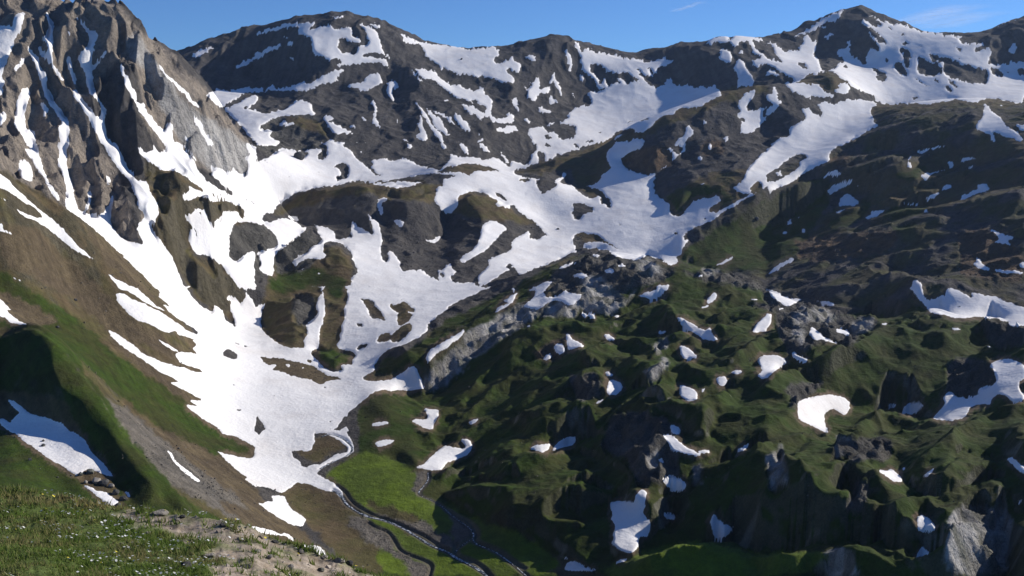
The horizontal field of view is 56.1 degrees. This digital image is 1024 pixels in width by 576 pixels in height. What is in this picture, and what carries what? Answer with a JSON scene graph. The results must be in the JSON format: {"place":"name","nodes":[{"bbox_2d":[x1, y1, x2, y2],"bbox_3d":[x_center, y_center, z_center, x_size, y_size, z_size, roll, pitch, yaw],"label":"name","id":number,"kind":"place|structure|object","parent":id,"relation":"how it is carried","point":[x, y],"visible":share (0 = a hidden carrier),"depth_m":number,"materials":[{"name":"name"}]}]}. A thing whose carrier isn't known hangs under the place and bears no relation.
{"place":"outdoors","nodes":[
{"label":"outdoors","id":0,"kind":"place"},
{"bbox_2d":[0,0,254,319],"bbox_3d":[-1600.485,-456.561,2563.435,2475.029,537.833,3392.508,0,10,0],"label":"cliff","id":1,"kind":"structure","parent":0,"point":[118,28],"depth_m":1335.00,"materials":[{"name":"stone"}]},
{"bbox_2d":[0,111,5,124],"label":"snow patch","id":2,"kind":"object","parent":1,"relation":"on","point":[2,116],"visible":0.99,"depth_m":1225.09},
{"bbox_2d":[0,12,24,94],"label":"snow gully","id":3,"kind":"object","parent":1,"relation":"on","point":[8,34],"visible":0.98,"depth_m":1352.94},
{"bbox_2d":[14,58,23,70],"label":"snow patch","id":4,"kind":"object","parent":1,"relation":"on","point":[17,66],"visible":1,"depth_m":1327.94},
{"bbox_2d":[18,159,32,180],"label":"snow patch","id":5,"kind":"object","parent":1,"relation":"on","point":[25,170],"visible":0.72,"depth_m":1131.22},
{"bbox_2d":[14,88,58,200],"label":"snow gully","id":6,"kind":"object","parent":1,"relation":"on","point":[25,132],"visible":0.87,"depth_m":1234.57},
{"bbox_2d":[40,102,48,115],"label":"snow patch","id":7,"kind":"object","parent":1,"relation":"on","point":[44,107],"visible":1,"depth_m":1299.38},
{"bbox_2d":[38,12,63,79],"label":"snow gully","id":8,"kind":"object","parent":1,"relation":"on","point":[48,37],"visible":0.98,"depth_m":1370.76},
{"bbox_2d":[28,46,77,208],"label":"snow gully","id":9,"kind":"object","parent":1,"relation":"on","point":[64,132],"visible":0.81,"depth_m":1266.03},
{"bbox_2d":[66,56,76,83],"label":"snow gully","id":10,"kind":"object","parent":1,"relation":"on","point":[69,64],"visible":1,"depth_m":1369.04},
{"bbox_2d":[84,191,91,211],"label":"snow patch","id":11,"kind":"object","parent":1,"relation":"on","point":[88,201],"visible":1,"depth_m":1188.83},
{"bbox_2d":[72,17,109,145],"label":"snow gully","id":12,"kind":"object","parent":1,"relation":"on","point":[88,67],"visible":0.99,"depth_m":1350.83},
{"bbox_2d":[120,64,173,146],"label":"snow gully","id":13,"kind":"object","parent":1,"relation":"on","point":[165,135],"visible":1,"depth_m":1363.74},
{"bbox_2d":[159,65,198,107],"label":"snow gully","id":14,"kind":"object","parent":1,"relation":"on","point":[188,97],"visible":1,"depth_m":1456.05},
{"bbox_2d":[194,116,213,145],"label":"snow gully","id":15,"kind":"object","parent":1,"relation":"on","point":[198,123],"visible":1,"depth_m":1466.96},
{"bbox_2d":[0,168,284,541],"bbox_3d":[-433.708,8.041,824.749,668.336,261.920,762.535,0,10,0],"label":"hillside","id":16,"kind":"structure","parent":0,"point":[151,391],"depth_m":838.57,"materials":[{"name":"soil"}]},
{"bbox_2d":[0,299,25,324],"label":"snow patch","id":17,"kind":"object","parent":16,"relation":"on","point":[4,308],"visible":1,"depth_m":755.85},
{"bbox_2d":[0,174,92,258],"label":"snow patch","id":18,"kind":"object","parent":16,"relation":"on","point":[50,224],"visible":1,"depth_m":931.20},
{"bbox_2d":[0,328,198,516],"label":"grassy spur","id":19,"kind":"structure","parent":16,"relation":"on","point":[69,397],"depth_m":581.30,"materials":[{"name":"plant"}]},
{"bbox_2d":[0,400,112,475],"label":"snow patch","id":20,"kind":"object","parent":19,"relation":"on","point":[66,448],"visible":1,"depth_m":575.72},
{"bbox_2d":[85,485,117,504],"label":"snow patch","id":21,"kind":"object","parent":19,"relation":"on","point":[104,496],"visible":0.82,"depth_m":512.61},
{"bbox_2d":[99,479,108,485],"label":"boulder","id":22,"kind":"object","parent":19,"relation":"on","point":[104,482],"visible":1,"depth_m":527.07,"materials":[{"name":"stone"}]},
{"bbox_2d":[109,275,162,309],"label":"snow patch","id":23,"kind":"object","parent":16,"relation":"on","point":[137,292],"visible":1,"depth_m":962.64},
{"bbox_2d":[116,293,198,339],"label":"snow patch","id":24,"kind":"object","parent":16,"relation":"on","point":[143,312],"visible":1,"depth_m":946.33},
{"bbox_2d":[159,340,177,350],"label":"snow patch","id":25,"kind":"object","parent":16,"relation":"on","point":[168,345],"visible":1,"depth_m":925.14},
{"bbox_2d":[167,451,199,481],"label":"snow patch","id":26,"kind":"object","parent":16,"relation":"on","point":[184,470],"visible":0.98,"depth_m":595.18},
{"bbox_2d":[252,526,292,540],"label":"snow patch","id":27,"kind":"object","parent":16,"relation":"on","point":[260,530],"visible":0.72,"depth_m":590.71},
{"bbox_2d":[259,495,305,525],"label":"snow patch","id":28,"kind":"object","parent":16,"relation":"on","point":[278,506],"visible":1,"depth_m":689.79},
{"bbox_2d":[0,482,395,575],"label":"meadow","id":29,"kind":"structure","parent":0,"point":[194,526],"depth_m":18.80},
{"bbox_2d":[152,509,168,515],"bbox_3d":[-7.617,4.893,20.872,0.261,0.080,0.334,9,13,43],"label":"stone","id":30,"kind":"object","parent":29,"relation":"on","point":[161,512],"visible":0.98,"depth_m":20.83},
{"bbox_2d":[0,489,356,575],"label":"flowers","id":31,"kind":"object","parent":29,"relation":"on","point":[135,538],"visible":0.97,"depth_m":17.97,"materials":[{"name":"white plant"}]},
{"bbox_2d":[179,561,191,567],"bbox_3d":[-5.465,4.654,16.088,0.201,0.150,0.178,5,-3,-39],"label":"stone","id":32,"kind":"object","parent":29,"relation":"on","point":[188,563],"visible":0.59,"depth_m":16.05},
{"bbox_2d":[135,515,367,575],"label":"gravel","id":33,"kind":"structure","parent":29,"relation":"on","point":[245,570],"depth_m":19.18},
{"bbox_2d":[334,558,344,562],"bbox_3d":[-3.578,5.652,19.934,0.230,0.121,0.237,9,5,-9],"label":"stone","id":34,"kind":"object","parent":29,"relation":"on","point":[337,560],"visible":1,"depth_m":19.86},
{"bbox_2d":[320,434,352,468],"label":"stream","id":35,"kind":"structure","parent":0,"point":[351,446],"depth_m":837.56,"materials":[{"name":"liquid"}]},
{"bbox_2d":[223,343,587,575],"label":"valley floor","id":36,"kind":"structure","parent":0,"point":[368,477],"depth_m":712.77,"materials":[{"name":"plant"}]},
{"bbox_2d":[372,421,387,425],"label":"snow patch","id":37,"kind":"object","parent":36,"relation":"on","point":[379,423],"visible":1,"depth_m":890.01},
{"bbox_2d":[375,439,393,446],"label":"snow patch","id":38,"kind":"object","parent":36,"relation":"on","point":[382,443],"visible":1,"depth_m":846.34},
{"bbox_2d":[332,490,487,575],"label":"stream","id":39,"kind":"structure","parent":0,"point":[427,543],"depth_m":683.22,"materials":[{"name":"liquid"}]},
{"bbox_2d":[65,69,767,497],"bbox_3d":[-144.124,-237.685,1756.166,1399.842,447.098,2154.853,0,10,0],"label":"snowfield","id":40,"kind":"structure","parent":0,"point":[637,221],"depth_m":1362.90,"materials":[{"name":"snow"}]},
{"bbox_2d":[293,151,305,159],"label":"boulder","id":41,"kind":"object","parent":40,"relation":"on","point":[300,155],"visible":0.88,"depth_m":2082.27,"materials":[{"name":"stone"}]},
{"bbox_2d":[227,166,610,379],"bbox_3d":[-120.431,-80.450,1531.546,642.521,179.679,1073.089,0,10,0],"label":"hill","id":42,"kind":"structure","parent":0,"point":[418,210],"depth_m":1553.70,"materials":[{"name":"stone"}]},
{"bbox_2d":[288,216,440,242],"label":"snow flecks","id":43,"kind":"object","parent":42,"relation":"on","point":[399,223],"visible":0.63,"depth_m":1687.09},
{"bbox_2d":[377,197,386,214],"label":"snow patch","id":44,"kind":"object","parent":42,"relation":"on","point":[379,204],"visible":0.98,"depth_m":1745.68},
{"bbox_2d":[460,221,506,262],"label":"snow patch","id":45,"kind":"object","parent":42,"relation":"on","point":[491,231],"visible":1,"depth_m":1665.69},
{"bbox_2d":[418,473,525,575],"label":"stream","id":46,"kind":"structure","parent":0,"point":[467,526],"depth_m":687.08,"materials":[{"name":"liquid"}]},
{"bbox_2d":[3,4,1023,571],"bbox_3d":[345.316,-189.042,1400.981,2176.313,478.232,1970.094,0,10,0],"label":"loose stones","id":47,"kind":"object","parent":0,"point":[519,302],"visible":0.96,"depth_m":1077.98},
{"bbox_2d":[62,0,1023,51],"label":"sky","id":48,"kind":"structure","parent":0,"point":[622,25],"materials":[{"name":"blue"}]},
{"bbox_2d":[85,5,1023,333],"bbox_3d":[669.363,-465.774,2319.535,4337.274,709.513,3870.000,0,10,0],"label":"mountain range","id":49,"kind":"structure","parent":0,"point":[343,105],"depth_m":2812.34,"materials":[{"name":"stone"}]},
{"bbox_2d":[192,46,213,57],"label":"snow patch","id":50,"kind":"object","parent":49,"relation":"on","point":[200,52],"visible":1,"depth_m":2930.19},
{"bbox_2d":[279,120,293,126],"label":"snow patch","id":51,"kind":"object","parent":49,"relation":"on","point":[283,122],"visible":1,"depth_m":2329.03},
{"bbox_2d":[257,21,389,66],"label":"snow patch","id":52,"kind":"object","parent":49,"relation":"on","point":[325,41],"visible":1,"depth_m":2869.89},
{"bbox_2d":[348,73,381,91],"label":"snow patch","id":53,"kind":"object","parent":49,"relation":"on","point":[371,81],"visible":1,"depth_m":2729.02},
{"bbox_2d":[401,34,520,82],"bbox_3d":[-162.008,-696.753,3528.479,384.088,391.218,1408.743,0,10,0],"label":"snow slope","id":54,"kind":"structure","parent":49,"relation":"on","point":[477,62],"depth_m":2976.60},
{"bbox_2d":[3,15,1005,232],"bbox_3d":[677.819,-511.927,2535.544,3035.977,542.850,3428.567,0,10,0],"label":"snow flecks","id":55,"kind":"object","parent":49,"relation":"on","point":[459,91],"visible":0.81,"depth_m":2697.69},
{"bbox_2d":[528,42,720,142],"bbox_3d":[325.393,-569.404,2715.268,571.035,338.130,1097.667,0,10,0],"label":"snow slope","id":56,"kind":"structure","parent":49,"relation":"on","point":[609,112],"depth_m":2838.18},
{"bbox_2d":[515,71,879,216],"bbox_3d":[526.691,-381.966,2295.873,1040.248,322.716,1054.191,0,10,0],"label":"rocky spur","id":57,"kind":"structure","parent":49,"relation":"attached to","point":[681,192],"depth_m":2154.24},
{"bbox_2d":[675,125,692,145],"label":"snow patch","id":58,"kind":"object","parent":57,"relation":"on","point":[687,134],"visible":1,"depth_m":2144.37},
{"bbox_2d":[737,87,781,133],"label":"snow patch","id":59,"kind":"object","parent":57,"relation":"on","point":[755,119],"visible":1,"depth_m":2273.02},
{"bbox_2d":[785,81,833,98],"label":"snow patch","id":60,"kind":"object","parent":57,"relation":"on","point":[806,90],"visible":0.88,"depth_m":2380.63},
{"bbox_2d":[835,82,849,93],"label":"snow patch","id":61,"kind":"object","parent":57,"relation":"on","point":[843,88],"visible":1,"depth_m":2405.37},
{"bbox_2d":[718,48,731,62],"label":"snow patch","id":62,"kind":"object","parent":49,"relation":"on","point":[725,56],"visible":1,"depth_m":3011.05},
{"bbox_2d":[706,36,766,67],"bbox_3d":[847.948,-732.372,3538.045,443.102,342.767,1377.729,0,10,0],"label":"snow patch","id":63,"kind":"object","parent":49,"relation":"on","point":[736,40],"visible":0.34,"depth_m":3138.93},
{"bbox_2d":[733,59,753,87],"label":"snow patch","id":64,"kind":"object","parent":49,"relation":"on","point":[745,78],"visible":0.6,"depth_m":2823.78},
{"bbox_2d":[766,69,778,76],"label":"snow patch","id":65,"kind":"object","parent":49,"relation":"on","point":[769,72],"visible":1,"depth_m":2773.56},
{"bbox_2d":[795,9,843,36],"bbox_3d":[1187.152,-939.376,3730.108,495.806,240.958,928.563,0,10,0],"label":"snow patch","id":66,"kind":"object","parent":49,"relation":"on","point":[834,16],"visible":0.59,"depth_m":3379.99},
{"bbox_2d":[767,15,1023,104],"bbox_3d":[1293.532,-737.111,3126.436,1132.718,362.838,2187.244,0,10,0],"label":"snow slope","id":67,"kind":"structure","parent":49,"relation":"on","point":[895,87],"depth_m":2923.65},
{"bbox_2d":[1008,43,1016,53],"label":"snow patch","id":68,"kind":"object","parent":49,"relation":"on","point":[1013,48],"visible":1,"depth_m":3022.20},
{"bbox_2d":[365,253,1023,575],"bbox_3d":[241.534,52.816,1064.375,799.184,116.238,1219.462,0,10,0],"label":"hummocky hill","id":69,"kind":"structure","parent":0,"point":[776,531],"depth_m":786.63,"materials":[{"name":"plant"}]},
{"bbox_2d":[412,408,438,428],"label":"snow patch","id":70,"kind":"object","parent":69,"relation":"on","point":[430,420],"visible":1,"depth_m":910.82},
{"bbox_2d":[417,439,471,470],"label":"snow patch","id":71,"kind":"object","parent":69,"relation":"on","point":[439,459],"visible":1,"depth_m":829.83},
{"bbox_2d":[426,329,463,363],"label":"snow patch","id":72,"kind":"object","parent":69,"relation":"on","point":[432,352],"visible":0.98,"depth_m":1059.59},
{"bbox_2d":[495,293,516,311],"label":"snow patch","id":73,"kind":"object","parent":69,"relation":"on","point":[510,299],"visible":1,"depth_m":1194.45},
{"bbox_2d":[531,444,549,452],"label":"snow patch","id":74,"kind":"object","parent":69,"relation":"on","point":[542,448],"visible":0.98,"depth_m":800.08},
{"bbox_2d":[524,281,580,309],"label":"snow patch","id":75,"kind":"object","parent":69,"relation":"on","point":[539,300],"visible":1,"depth_m":1177.48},
{"bbox_2d":[554,343,564,354],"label":"snow patch","id":76,"kind":"object","parent":69,"relation":"on","point":[559,349],"visible":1,"depth_m":1023.90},
{"bbox_2d":[553,436,575,450],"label":"snow patch","id":77,"kind":"object","parent":69,"relation":"on","point":[567,441],"visible":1,"depth_m":824.85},
{"bbox_2d":[566,334,583,349],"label":"snow patch","id":78,"kind":"object","parent":69,"relation":"on","point":[572,344],"visible":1,"depth_m":1028.79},
{"bbox_2d":[565,561,594,571],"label":"snow patch","id":79,"kind":"object","parent":69,"relation":"on","point":[573,566],"visible":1,"depth_m":616.62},
{"bbox_2d":[573,273,586,278],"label":"snow patch","id":80,"kind":"object","parent":69,"relation":"on","point":[581,275],"visible":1,"depth_m":1232.23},
{"bbox_2d":[607,380,622,394],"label":"snow patch","id":81,"kind":"object","parent":69,"relation":"on","point":[614,387],"visible":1,"depth_m":877.49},
{"bbox_2d":[610,490,650,552],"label":"snow patch","id":82,"kind":"object","parent":69,"relation":"on","point":[630,520],"visible":1,"depth_m":638.12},
{"bbox_2d":[640,284,668,302],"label":"snow patch","id":83,"kind":"object","parent":69,"relation":"on","point":[656,293],"visible":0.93,"depth_m":1191.01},
{"bbox_2d":[664,512,674,519],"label":"snow patch","id":84,"kind":"object","parent":69,"relation":"on","point":[670,516],"visible":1,"depth_m":659.09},
{"bbox_2d":[663,475,685,492],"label":"snow patch","id":85,"kind":"object","parent":69,"relation":"on","point":[673,483],"visible":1,"depth_m":675.66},
{"bbox_2d":[670,425,679,434],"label":"snow patch","id":86,"kind":"object","parent":69,"relation":"on","point":[675,429],"visible":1,"depth_m":737.54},
{"bbox_2d":[663,434,699,455],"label":"snow patch","id":87,"kind":"object","parent":69,"relation":"on","point":[675,444],"visible":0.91,"depth_m":702.05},
{"bbox_2d":[679,385,697,400],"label":"snow patch","id":88,"kind":"object","parent":69,"relation":"on","point":[688,393],"visible":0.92,"depth_m":826.06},
{"bbox_2d":[680,345,696,360],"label":"snow patch","id":89,"kind":"object","parent":69,"relation":"on","point":[687,353],"visible":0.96,"depth_m":944.52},
{"bbox_2d":[677,317,717,340],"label":"snow patch","id":90,"kind":"object","parent":69,"relation":"on","point":[703,334],"visible":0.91,"depth_m":1029.45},
{"bbox_2d":[707,292,716,303],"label":"snow patch","id":91,"kind":"object","parent":69,"relation":"on","point":[711,298],"visible":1,"depth_m":1163.15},
{"bbox_2d":[710,514,731,541],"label":"snow patch","id":92,"kind":"object","parent":69,"relation":"on","point":[720,529],"visible":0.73,"depth_m":620.97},
{"bbox_2d":[716,376,726,385],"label":"snow patch","id":93,"kind":"object","parent":69,"relation":"on","point":[722,381],"visible":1,"depth_m":852.38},
{"bbox_2d":[753,314,771,332],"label":"snow patch","id":94,"kind":"object","parent":69,"relation":"on","point":[763,324],"visible":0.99,"depth_m":1020.16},
{"bbox_2d":[758,355,785,378],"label":"snow patch","id":95,"kind":"object","parent":69,"relation":"on","point":[770,364],"visible":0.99,"depth_m":898.34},
{"bbox_2d":[766,289,800,305],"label":"snow patch","id":96,"kind":"object","parent":69,"relation":"on","point":[783,300],"visible":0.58,"depth_m":1181.91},
{"bbox_2d":[792,352,806,362],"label":"snow patch","id":97,"kind":"object","parent":69,"relation":"on","point":[799,358],"visible":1,"depth_m":915.07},
{"bbox_2d":[809,327,836,343],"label":"snow patch","id":98,"kind":"object","parent":69,"relation":"on","point":[814,334],"visible":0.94,"depth_m":966.97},
{"bbox_2d":[797,394,849,432],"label":"snow patch","id":99,"kind":"object","parent":69,"relation":"on","point":[811,411],"visible":1,"depth_m":829.61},
{"bbox_2d":[836,327,849,335],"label":"snow patch","id":100,"kind":"object","parent":69,"relation":"on","point":[845,332],"visible":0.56,"depth_m":994.37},
{"bbox_2d":[880,469,901,481],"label":"snow patch","id":101,"kind":"object","parent":69,"relation":"on","point":[892,475],"visible":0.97,"depth_m":601.51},
{"bbox_2d":[902,401,922,414],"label":"snow patch","id":102,"kind":"object","parent":69,"relation":"on","point":[910,408],"visible":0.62,"depth_m":893.94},
{"bbox_2d":[917,547,928,556],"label":"snow patch","id":103,"kind":"object","parent":69,"relation":"on","point":[922,552],"visible":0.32,"depth_m":515.66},
{"bbox_2d":[917,515,934,532],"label":"snow patch","id":104,"kind":"object","parent":69,"relation":"on","point":[924,523],"visible":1,"depth_m":524.37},
{"bbox_2d":[910,280,1023,326],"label":"snow slope","id":105,"kind":"structure","parent":69,"relation":"on","point":[974,305],"depth_m":1193.53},
{"bbox_2d":[934,358,1023,420],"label":"snow slope","id":106,"kind":"structure","parent":69,"relation":"on","point":[1009,374],"depth_m":827.56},
{"bbox_2d":[1007,457,1023,473],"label":"snow patch","id":107,"kind":"object","parent":69,"relation":"on","point":[1016,464],"visible":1,"depth_m":582.10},
{"bbox_2d":[676,98,1023,309],"bbox_3d":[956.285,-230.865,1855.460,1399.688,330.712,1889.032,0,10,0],"label":"strata hillside","id":108,"kind":"structure","parent":0,"point":[738,233],"depth_m":1668.39,"materials":[{"name":"stone"}]},
{"bbox_2d":[769,258,793,273],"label":"snow patch","id":109,"kind":"object","parent":108,"relation":"on","point":[782,264],"visible":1,"depth_m":1568.84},
{"bbox_2d":[766,99,877,192],"bbox_3d":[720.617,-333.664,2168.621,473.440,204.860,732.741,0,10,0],"label":"snow slope","id":110,"kind":"structure","parent":108,"relation":"on","point":[815,139],"depth_m":2162.49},
{"bbox_2d":[817,300,833,305],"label":"snow patch","id":111,"kind":"object","parent":108,"relation":"on","point":[827,303],"visible":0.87,"depth_m":1335.32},
{"bbox_2d":[824,170,840,177],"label":"snow patch","id":112,"kind":"object","parent":108,"relation":"on","point":[835,172],"visible":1,"depth_m":1914.69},
{"bbox_2d":[827,179,851,194],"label":"snow patch","id":113,"kind":"object","parent":108,"relation":"on","point":[835,188],"visible":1,"depth_m":1888.34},
{"bbox_2d":[839,194,858,205],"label":"snow patch","id":114,"kind":"object","parent":108,"relation":"on","point":[847,199],"visible":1,"depth_m":1829.15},
{"bbox_2d":[866,210,883,218],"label":"snow patch","id":115,"kind":"object","parent":108,"relation":"on","point":[875,213],"visible":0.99,"depth_m":1695.80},
{"bbox_2d":[917,145,943,153],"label":"snow patch","id":116,"kind":"object","parent":108,"relation":"on","point":[923,151],"visible":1,"depth_m":1917.49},
{"bbox_2d":[921,170,941,180],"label":"snow patch","id":117,"kind":"object","parent":108,"relation":"on","point":[925,176],"visible":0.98,"depth_m":1785.78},
{"bbox_2d":[960,184,989,199],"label":"snow patch","id":118,"kind":"object","parent":108,"relation":"on","point":[982,188],"visible":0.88,"depth_m":1628.22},
{"bbox_2d":[974,258,989,270],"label":"snow patch","id":119,"kind":"object","parent":108,"relation":"on","point":[978,264],"visible":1,"depth_m":1303.28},
{"bbox_2d":[976,104,1022,141],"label":"snow patch","id":120,"kind":"object","parent":108,"relation":"on","point":[990,122],"visible":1,"depth_m":1881.94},
{"bbox_2d":[991,230,1012,245],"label":"snow patch","id":121,"kind":"object","parent":108,"relation":"on","point":[1003,239],"visible":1,"depth_m":1366.28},
{"bbox_2d":[995,269,1022,273],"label":"snow patch","id":122,"kind":"object","parent":108,"relation":"on","point":[1006,271],"visible":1,"depth_m":1267.10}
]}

